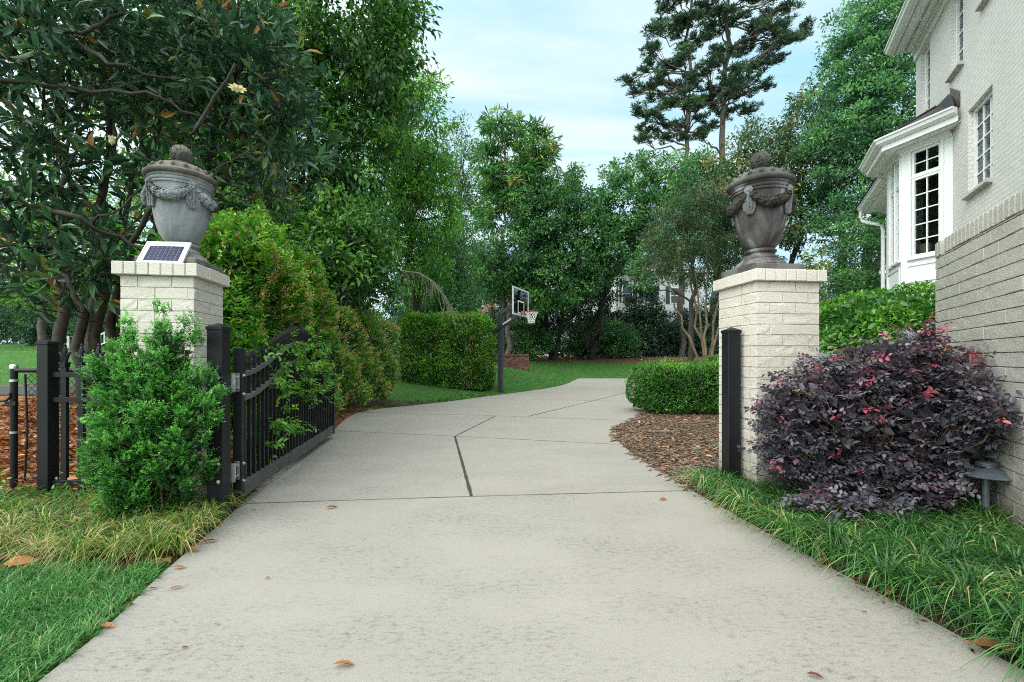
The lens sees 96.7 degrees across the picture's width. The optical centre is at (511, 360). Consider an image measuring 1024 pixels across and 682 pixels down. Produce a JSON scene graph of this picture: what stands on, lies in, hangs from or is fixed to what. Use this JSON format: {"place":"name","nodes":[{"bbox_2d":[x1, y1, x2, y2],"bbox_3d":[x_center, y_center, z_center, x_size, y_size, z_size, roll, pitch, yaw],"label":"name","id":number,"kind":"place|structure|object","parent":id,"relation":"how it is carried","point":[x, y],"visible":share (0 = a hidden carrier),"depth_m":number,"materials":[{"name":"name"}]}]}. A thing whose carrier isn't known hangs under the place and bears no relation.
{"place":"outdoors","nodes":[
{"label":"outdoors","id":0,"kind":"place"},
{"bbox_2d":[0,385,74,394],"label":"path","id":1,"kind":"structure","parent":0,"point":[4,389],"depth_m":10.60,"materials":[{"name":"concrete"}]},
{"bbox_2d":[0,553,171,681],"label":"grass","id":2,"kind":"structure","parent":0,"point":[77,582],"depth_m":2.19,"materials":[{"name":"green plant"}]},
{"bbox_2d":[0,0,915,355],"label":"sky","id":3,"kind":"structure","parent":0,"point":[559,61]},
{"bbox_2d":[0,344,1023,681],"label":"ground","id":4,"kind":"structure","parent":0,"point":[416,390],"depth_m":13.20,"materials":[{"name":"green plant"}]},
{"bbox_2d":[0,272,31,340],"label":"shrub","id":5,"kind":"object","parent":4,"relation":"on","point":[10,304],"visible":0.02,"depth_m":34.34,"materials":[{"name":"green plant"}]},
{"bbox_2d":[4,555,35,566],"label":"fallen leaf","id":6,"kind":"object","parent":4,"relation":"on","point":[21,561],"visible":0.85,"depth_m":2.64,"materials":[{"name":"brown plant"}]},
{"bbox_2d":[0,277,74,343],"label":"shrub","id":7,"kind":"object","parent":4,"relation":"on","point":[5,322],"visible":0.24,"depth_m":26.85,"materials":[{"name":"green plant"}]},
{"bbox_2d":[0,274,82,343],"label":"shrub","id":8,"kind":"object","parent":4,"relation":"on","point":[34,316],"visible":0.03,"depth_m":32.91,"materials":[{"name":"green plant"}]},
{"bbox_2d":[11,320,72,345],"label":"shrub","id":9,"kind":"object","parent":4,"relation":"on","point":[31,337],"visible":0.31,"depth_m":24.83,"materials":[{"name":"green plant"}]},
{"bbox_2d":[0,469,89,503],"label":"seedling leaves","id":10,"kind":"object","parent":4,"relation":"on","point":[44,491],"visible":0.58,"depth_m":3.72,"materials":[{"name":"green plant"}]},
{"bbox_2d":[67,476,77,479],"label":"fallen leaf","id":11,"kind":"object","parent":10,"relation":"on","point":[71,477],"visible":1,"depth_m":3.69,"materials":[{"name":"orange plant"}]},
{"bbox_2d":[0,355,93,490],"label":"chain link fence","id":12,"kind":"object","parent":4,"relation":"on","point":[13,402],"visible":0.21,"depth_m":4.21,"materials":[{"name":"metal"}]},
{"bbox_2d":[0,330,105,343],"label":"distant tree","id":13,"kind":"object","parent":4,"relation":"on","point":[14,342],"visible":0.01,"depth_m":61.42,"materials":[{"name":"green plant"}]},
{"bbox_2d":[66,336,72,347],"bbox_3d":[-23.028,-0.933,23.500,0.660,0.615,0.385,0,0,0],"label":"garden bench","id":14,"kind":"object","parent":4,"relation":"on","point":[68,341],"visible":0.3,"depth_m":23.32,"materials":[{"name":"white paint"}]},
{"bbox_2d":[35,340,119,499],"bbox_3d":[-3.662,0.537,3.950,0.848,1.425,0.112,0,0,0],"label":"metal fence","id":15,"kind":"object","parent":4,"relation":"on","point":[49,374],"visible":0.42,"depth_m":3.93,"materials":[{"name":"black metal"}]},
{"bbox_2d":[0,155,161,348],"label":"maple tree","id":16,"kind":"object","parent":4,"relation":"on","point":[41,331],"visible":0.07,"depth_m":22.94,"materials":[{"name":"green plant"}]},
{"bbox_2d":[67,312,106,345],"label":"shrub","id":17,"kind":"object","parent":4,"relation":"on","point":[72,327],"visible":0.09,"depth_m":25.33,"materials":[{"name":"green plant"}]},
{"bbox_2d":[76,237,157,323],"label":"maple tree","id":18,"kind":"object","parent":4,"relation":"on","point":[112,286],"depth_m":19.53,"materials":[{"name":"green plant"}]},
{"bbox_2d":[0,485,249,579],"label":"ground cover","id":19,"kind":"object","parent":4,"relation":"on","point":[62,526],"visible":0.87,"depth_m":2.95,"materials":[{"name":"green plant"}]},
{"bbox_2d":[0,393,256,501],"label":"leaf litter","id":20,"kind":"object","parent":4,"relation":"on","point":[5,457],"visible":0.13,"depth_m":6.16,"materials":[{"name":"brown plant"}]},
{"bbox_2d":[0,0,299,394],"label":"oak tree","id":21,"kind":"object","parent":4,"relation":"on","point":[59,331],"visible":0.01,"depth_m":10.13,"materials":[{"name":"green plant"}]},
{"bbox_2d":[71,295,231,529],"bbox_3d":[-2.608,0.394,3.310,1.076,1.723,0.767,0,0,0],"label":"boxwood","id":22,"kind":"object","parent":4,"relation":"on","point":[134,451],"visible":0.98,"depth_m":3.21,"materials":[{"name":"green plant"}]},
{"bbox_2d":[111,261,229,501],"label":"brick pillar","id":23,"kind":"structure","parent":4,"relation":"on","point":[196,288],"depth_m":3.69,"materials":[{"name":"white brick"}]},
{"bbox_2d":[136,241,191,262],"bbox_3d":[-2.876,-0.890,3.768,0.345,0.211,0.150,0,0,-7],"label":"solar panel","id":24,"kind":"object","parent":23,"relation":"on","point":[167,252],"visible":0.95,"depth_m":3.77,"materials":[{"name":"glass"}]},
{"bbox_2d":[135,144,221,272],"bbox_3d":[-2.888,-1.327,3.975,0.581,1.093,0.581,0,0,-9],"label":"stone urn","id":25,"kind":"object","parent":23,"relation":"on","point":[176,194],"visible":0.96,"depth_m":3.83,"materials":[{"name":"grey stone"}]},
{"bbox_2d":[0,0,347,440],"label":"magnolia tree","id":26,"kind":"object","parent":4,"relation":"on","point":[256,101],"visible":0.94,"depth_m":6.02,"materials":[{"name":"green plant"}]},
{"bbox_2d":[205,323,231,521],"bbox_3d":[-2.262,0.506,3.507,0.128,1.587,0.134,0,0,-3],"label":"gate post","id":27,"kind":"object","parent":4,"relation":"on","point":[219,355],"visible":0.73,"depth_m":3.46,"materials":[{"name":"metal"}]},
{"bbox_2d":[231,326,334,499],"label":"driveway gate","id":28,"kind":"structure","parent":27,"relation":"attached to","point":[247,477],"depth_m":4.31,"materials":[{"name":"metal"}]},
{"bbox_2d":[131,204,343,469],"bbox_3d":[-3.436,-0.386,6.110,2.216,3.393,4.636,0,0,-9],"label":"hedge","id":29,"kind":"object","parent":4,"relation":"on","point":[277,282],"visible":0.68,"depth_m":5.24,"materials":[{"name":"green plant"}]},
{"bbox_2d":[88,0,442,251],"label":"evergreen tree","id":30,"kind":"object","parent":4,"relation":"on","point":[375,46],"visible":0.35,"depth_m":11.75,"materials":[{"name":"green plant"}]},
{"bbox_2d":[208,180,409,319],"bbox_3d":[-4.600,-1.353,10.458,4.431,5.473,2.967,0,0,0],"label":"evergreen tree","id":31,"kind":"object","parent":4,"relation":"on","point":[355,261],"visible":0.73,"depth_m":10.09,"materials":[{"name":"green plant"}]},
{"bbox_2d":[0,345,672,403],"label":"grass","id":32,"kind":"structure","parent":4,"relation":"on","point":[504,374],"depth_m":23.38,"materials":[{"name":"green plant"}]},
{"bbox_2d":[317,289,401,415],"bbox_3d":[-4.452,-0.161,10.750,2.754,2.943,6.636,0,0,1],"label":"hedge","id":33,"kind":"object","parent":4,"relation":"on","point":[349,326],"visible":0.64,"depth_m":10.55,"materials":[{"name":"green plant"}]},
{"bbox_2d":[336,284,411,341],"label":"distant tree","id":34,"kind":"object","parent":4,"relation":"on","point":[383,311],"visible":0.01,"depth_m":63.06,"materials":[{"name":"green plant"}]},
{"bbox_2d":[350,50,472,375],"bbox_3d":[-4.045,-5.425,17.251,5.132,12.493,5.197,0,0,0],"label":"deciduous tree","id":35,"kind":"object","parent":4,"relation":"on","point":[421,179],"visible":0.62,"depth_m":16.71,"materials":[{"name":"green plant"}]},
{"bbox_2d":[341,393,484,413],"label":"ground cover","id":36,"kind":"object","parent":4,"relation":"on","point":[375,405],"visible":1,"depth_m":13.03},
{"bbox_2d":[372,311,488,360],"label":"shrub","id":37,"kind":"object","parent":4,"relation":"on","point":[398,319],"visible":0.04,"depth_m":23.66,"materials":[{"name":"green plant"}]},
{"bbox_2d":[378,267,483,347],"bbox_3d":[-4.737,-3.041,27.026,6.470,6.493,4.174,0,0,0],"label":"shrub","id":38,"kind":"object","parent":4,"relation":"on","point":[389,308],"visible":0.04,"depth_m":26.57,"materials":[{"name":"green plant"}]},
{"bbox_2d":[378,209,489,367],"bbox_3d":[-3.509,-3.310,20.759,5.051,7.809,4.763,0,0,-10],"label":"deciduous tree","id":39,"kind":"object","parent":4,"relation":"on","point":[461,277],"visible":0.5,"depth_m":20.29,"materials":[{"name":"green plant"}]},
{"bbox_2d":[395,308,498,389],"bbox_3d":[-2.371,-0.315,17.132,3.930,3.254,2.492,0,0,3],"label":"hedge","id":40,"kind":"object","parent":4,"relation":"on","point":[478,322],"visible":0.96,"depth_m":16.23,"materials":[{"name":"green plant"}]},
{"bbox_2d":[426,110,495,360],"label":"deciduous tree","id":41,"kind":"object","parent":4,"relation":"on","point":[466,187],"visible":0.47,"depth_m":27.73,"materials":[{"name":"green plant"}]},
{"bbox_2d":[463,238,519,355],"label":"shrub","id":42,"kind":"object","parent":4,"relation":"on","point":[493,311],"visible":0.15,"depth_m":37.63,"materials":[{"name":"green plant"}]},
{"bbox_2d":[464,267,519,350],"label":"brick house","id":43,"kind":"structure","parent":4,"relation":"on","point":[486,308],"depth_m":51.48,"materials":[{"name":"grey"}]},
{"bbox_2d":[484,354,528,370],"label":"retaining wall","id":44,"kind":"structure","parent":4,"relation":"on","point":[517,361],"depth_m":30.20,"materials":[{"name":"red brick"}]},
{"bbox_2d":[0,356,1021,666],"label":"leaf litter","id":45,"kind":"object","parent":4,"relation":"on","point":[130,556],"visible":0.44,"depth_m":2.74,"materials":[{"name":"brown plant"}]},
{"bbox_2d":[491,286,537,392],"bbox_3d":[0.144,-0.620,16.385,1.232,3.804,1.779,0,0,-30],"label":"basketball hoop","id":46,"kind":"object","parent":4,"relation":"on","point":[519,305],"visible":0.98,"depth_m":16.49,"materials":[{"name":"black metal"}]},
{"bbox_2d":[466,103,564,355],"bbox_3d":[0.141,-9.194,33.831,7.650,19.308,5.472,0,0,0],"label":"deciduous tree","id":47,"kind":"object","parent":4,"relation":"on","point":[527,163],"visible":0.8,"depth_m":33.30,"materials":[{"name":"green plant"}]},
{"bbox_2d":[495,300,557,359],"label":"shrub","id":48,"kind":"object","parent":4,"relation":"on","point":[538,334],"visible":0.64,"depth_m":36.06,"materials":[{"name":"green plant"}]},
{"bbox_2d":[491,246,564,355],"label":"shrub","id":49,"kind":"object","parent":4,"relation":"on","point":[509,298],"visible":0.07,"depth_m":40.69,"materials":[{"name":"green plant"}]},
{"bbox_2d":[464,159,629,359],"bbox_3d":[2.213,-7.187,32.634,11.632,14.834,8.783,0,0,-32],"label":"deciduous tree","id":50,"kind":"object","parent":4,"relation":"on","point":[581,272],"visible":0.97,"depth_m":31.95,"materials":[{"name":"green plant"}]},
{"bbox_2d":[536,308,581,356],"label":"distant tree","id":51,"kind":"object","parent":4,"relation":"on","point":[562,338],"visible":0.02,"depth_m":64.28,"materials":[{"name":"green plant"}]},
{"bbox_2d":[522,273,611,360],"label":"tree","id":52,"kind":"object","parent":4,"relation":"on","point":[557,318],"visible":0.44,"depth_m":36.64,"materials":[{"name":"green plant"}]},
{"bbox_2d":[495,313,640,356],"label":"shrub","id":53,"kind":"object","parent":4,"relation":"on","point":[563,355],"visible":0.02,"depth_m":46.56,"materials":[{"name":"green plant"}]},
{"bbox_2d":[558,315,646,358],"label":"shrub","id":54,"kind":"object","parent":4,"relation":"on","point":[622,333],"visible":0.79,"depth_m":38.54,"materials":[{"name":"green plant"}]},
{"bbox_2d":[562,259,642,356],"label":"shrub","id":55,"kind":"object","parent":4,"relation":"on","point":[607,309],"visible":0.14,"depth_m":41.43,"materials":[{"name":"green plant"}]},
{"bbox_2d":[577,148,711,359],"bbox_3d":[10.390,-8.111,34.689,10.475,16.680,7.019,0,0,0],"label":"deciduous tree","id":56,"kind":"object","parent":4,"relation":"on","point":[632,226],"visible":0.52,"depth_m":33.70,"materials":[{"name":"green plant"}]},
{"bbox_2d":[613,259,677,356],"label":"shrub","id":57,"kind":"object","parent":4,"relation":"on","point":[640,311],"visible":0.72,"depth_m":40.42,"materials":[{"name":"green plant"}]},
{"bbox_2d":[584,255,712,356],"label":"white house","id":58,"kind":"structure","parent":4,"relation":"on","point":[669,299],"depth_m":46.33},
{"bbox_2d":[617,285,636,301],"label":"window","id":59,"kind":"structure","parent":58,"relation":"in","point":[625,290],"depth_m":45.17,"materials":[{"name":"grey glass"}]},
{"bbox_2d":[639,286,657,302],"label":"window","id":60,"kind":"structure","parent":58,"relation":"in","point":[645,300],"depth_m":45.76,"materials":[{"name":"white paint"}]},
{"bbox_2d":[666,287,684,303],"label":"window","id":61,"kind":"structure","parent":58,"relation":"in","point":[669,295],"depth_m":46.43,"materials":[{"name":"white paint"}]},
{"bbox_2d":[609,412,719,492],"bbox_3d":[3.074,1.213,7.641,3.304,0.169,7.628,0,0,30],"label":"pine straw","id":62,"kind":"object","parent":4,"relation":"on","point":[659,425],"visible":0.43,"depth_m":6.73,"materials":[{"name":"brown plant"}]},
{"bbox_2d":[608,414,718,482],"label":"leaf litter","id":63,"kind":"object","parent":62,"relation":"on","point":[672,439],"visible":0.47,"depth_m":6.75,"materials":[{"name":"brown plant"}]},
{"bbox_2d":[613,0,719,356],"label":"pine tree","id":64,"kind":"object","parent":4,"relation":"on","point":[681,21],"visible":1,"depth_m":40.40,"materials":[{"name":"green plant"}]},
{"bbox_2d":[619,355,719,414],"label":"hedge","id":65,"kind":"object","parent":4,"relation":"on","point":[677,387],"visible":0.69,"depth_m":9.91,"materials":[{"name":"green plant"}]},
{"bbox_2d":[622,141,742,363],"bbox_3d":[10.445,-5.836,27.185,7.336,13.621,5.317,0,0,0],"label":"deciduous tree","id":66,"kind":"object","parent":4,"relation":"on","point":[681,179],"visible":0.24,"depth_m":27.02,"materials":[{"name":"green plant"}]},
{"bbox_2d":[651,291,719,356],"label":"shrub","id":67,"kind":"object","parent":4,"relation":"on","point":[675,342],"visible":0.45,"depth_m":41.35,"materials":[{"name":"green plant"}]},
{"bbox_2d":[652,315,718,356],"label":"shrub","id":68,"kind":"object","parent":4,"relation":"on","point":[717,352],"visible":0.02,"depth_m":45.98,"materials":[{"name":"green plant"}]},
{"bbox_2d":[633,168,745,361],"bbox_3d":[7.244,-3.095,16.995,5.436,7.820,3.513,0,0,0],"label":"crape myrtle","id":69,"kind":"object","parent":4,"relation":"on","point":[713,224],"visible":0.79,"depth_m":16.79,"materials":[{"name":"green plant"}]},
{"bbox_2d":[703,353,718,362],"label":"shrub","id":70,"kind":"object","parent":4,"relation":"on","point":[710,357],"visible":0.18,"depth_m":15.36,"materials":[{"name":"green plant"}]},
{"bbox_2d":[704,279,719,309],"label":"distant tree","id":71,"kind":"object","parent":4,"relation":"on","point":[709,290],"depth_m":64.19,"materials":[{"name":"green plant"}]},
{"bbox_2d":[721,327,741,481],"bbox_3d":[2.030,0.496,4.215,0.130,1.607,0.130,0,0,-5],"label":"gate post","id":72,"kind":"object","parent":4,"relation":"on","point":[731,394],"visible":0.81,"depth_m":4.16,"materials":[{"name":"black metal"}]},
{"bbox_2d":[677,0,816,352],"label":"pine tree","id":73,"kind":"object","parent":4,"relation":"on","point":[729,87],"visible":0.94,"depth_m":42.47,"materials":[{"name":"green plant"}]},
{"bbox_2d":[706,260,795,350],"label":"shrub","id":74,"kind":"object","parent":4,"relation":"on","point":[715,324],"depth_m":30.57,"materials":[{"name":"green plant"}]},
{"bbox_2d":[687,75,845,263],"bbox_3d":[13.572,-7.162,23.932,8.551,14.852,5.048,0,0,0],"label":"magnolia tree","id":75,"kind":"object","parent":4,"relation":"on","point":[781,141],"visible":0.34,"depth_m":23.50,"materials":[{"name":"green plant"}]},
{"bbox_2d":[713,268,826,487],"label":"brick pillar","id":76,"kind":"structure","parent":4,"relation":"on","point":[772,315],"depth_m":4.04,"materials":[{"name":"white brick"}]},
{"bbox_2d":[721,151,803,278],"bbox_3d":[2.370,-1.390,4.345,0.627,1.189,0.627,0,0,-7],"label":"stone urn","id":77,"kind":"object","parent":76,"relation":"on","point":[762,206],"visible":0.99,"depth_m":4.17,"materials":[{"name":"grey stone"}]},
{"bbox_2d":[798,245,833,305],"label":"shrub","id":78,"kind":"object","parent":4,"relation":"on","point":[815,266],"visible":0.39,"depth_m":9.44,"materials":[{"name":"green plant"}]},
{"bbox_2d":[817,557,832,561],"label":"fallen leaf","id":79,"kind":"object","parent":4,"relation":"on","point":[820,559],"visible":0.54,"depth_m":2.68,"materials":[{"name":"brown plant"}]},
{"bbox_2d":[654,463,1023,681],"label":"ground cover","id":80,"kind":"object","parent":4,"relation":"on","point":[969,587],"visible":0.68,"depth_m":2.60,"materials":[{"name":"green plant"}]},
{"bbox_2d":[819,279,880,345],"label":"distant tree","id":81,"kind":"object","parent":4,"relation":"on","point":[829,297],"visible":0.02,"depth_m":56.39,"materials":[{"name":"green plant"}]},
{"bbox_2d":[787,0,915,354],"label":"deciduous tree","id":82,"kind":"object","parent":4,"relation":"on","point":[868,121],"visible":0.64,"depth_m":20.41,"materials":[{"name":"green plant"}]},
{"bbox_2d":[819,215,885,350],"bbox_3d":[9.775,-1.684,13.169,2.838,5.101,2.766,0,0,0],"label":"shrub","id":83,"kind":"object","parent":4,"relation":"on","point":[855,279],"visible":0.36,"depth_m":12.91,"materials":[{"name":"green plant"}]},
{"bbox_2d":[818,280,937,428],"bbox_3d":[5.628,0.088,6.402,3.278,2.442,2.201,0,0,0],"label":"bush","id":84,"kind":"object","parent":4,"relation":"on","point":[866,312],"visible":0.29,"depth_m":5.98,"materials":[{"name":"green plant"}]},
{"bbox_2d":[737,312,1023,524],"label":"loropetalum","id":85,"kind":"object","parent":4,"relation":"on","point":[914,446],"visible":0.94,"depth_m":3.43,"materials":[{"name":"purple plant"}]},
{"bbox_2d":[935,189,1023,526],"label":"garden wall","id":86,"kind":"structure","parent":4,"relation":"on","point":[979,282],"depth_m":3.34,"materials":[{"name":"white brick"}]},
{"bbox_2d":[959,459,1011,512],"bbox_3d":[3.436,1.015,3.300,0.344,0.570,0.344,0,0,0],"label":"path light","id":87,"kind":"object","parent":4,"relation":"on","point":[990,471],"visible":0.76,"depth_m":3.25,"materials":[{"name":"metal"}]},
{"bbox_2d":[965,636,1023,654],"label":"fallen leaf","id":88,"kind":"object","parent":4,"relation":"on","point":[980,640],"visible":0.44,"depth_m":1.86,"materials":[{"name":"brown plant"}]},
{"bbox_2d":[38,378,1023,681],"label":"driveway","id":89,"kind":"structure","parent":0,"point":[546,534],"depth_m":2.44,"materials":[{"name":"concrete"}]},
{"bbox_2d":[101,621,114,626],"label":"fallen leaf","id":90,"kind":"object","parent":89,"relation":"on","point":[108,624],"visible":0.92,"depth_m":2.04,"materials":[{"name":"brown plant"}]},
{"bbox_2d":[186,546,198,550],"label":"fallen leaf","id":91,"kind":"object","parent":89,"relation":"on","point":[192,547],"visible":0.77,"depth_m":2.85,"materials":[{"name":"brown plant"}]},
{"bbox_2d":[334,660,353,664],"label":"fallen leaf","id":92,"kind":"object","parent":89,"relation":"on","point":[345,662],"visible":1,"depth_m":1.78,"materials":[{"name":"brown plant"}]},
{"bbox_2d":[808,671,823,677],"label":"fallen leaf","id":93,"kind":"object","parent":89,"relation":"on","point":[814,673],"visible":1,"depth_m":1.72,"materials":[{"name":"brown plant"}]},
{"bbox_2d":[885,588,896,594],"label":"fallen leaf","id":94,"kind":"object","parent":89,"relation":"on","point":[890,589],"visible":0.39,"depth_m":2.32,"materials":[{"name":"brown plant"}]},
{"bbox_2d":[917,234,937,252],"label":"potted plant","id":95,"kind":"object","parent":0,"point":[921,247],"visible":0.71,"depth_m":8.57,"materials":[{"name":"green plant"}]},
{"bbox_2d":[854,0,1023,342],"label":"brick house","id":96,"kind":"structure","parent":0,"point":[947,160],"depth_m":7.91,"materials":[{"name":"white paint"}]},
{"bbox_2d":[859,88,960,342],"bbox_3d":[7.690,-1.770,9.015,1.094,5.940,3.160,0,0,28],"label":"bay window","id":97,"kind":"structure","parent":96,"relation":"in","point":[891,157],"depth_m":8.40,"materials":[{"name":"white paint"}]},
{"bbox_2d":[923,46,929,112],"bbox_3d":[8.286,-5.534,9.060,0.239,1.452,0.570,0,0,28],"label":"window","id":98,"kind":"structure","parent":96,"relation":"in","point":[927,66],"depth_m":9.23,"materials":[{"name":"white paint"}]},
{"bbox_2d":[945,0,963,82],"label":"window","id":99,"kind":"structure","parent":96,"relation":"in","point":[959,63],"depth_m":7.81,"materials":[{"name":"white paint"}]},
{"bbox_2d":[961,89,992,200],"bbox_3d":[7.132,-3.254,6.884,0.239,1.432,0.877,0,0,28],"label":"window","id":100,"kind":"structure","parent":96,"relation":"in","point":[986,105],"depth_m":7.02,"materials":[{"name":"white paint"}]},
{"bbox_2d":[975,0,988,11],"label":"window","id":101,"kind":"structure","parent":96,"relation":"in","point":[982,3],"depth_m":6.75,"materials":[{"name":"white paint"}]}
]}

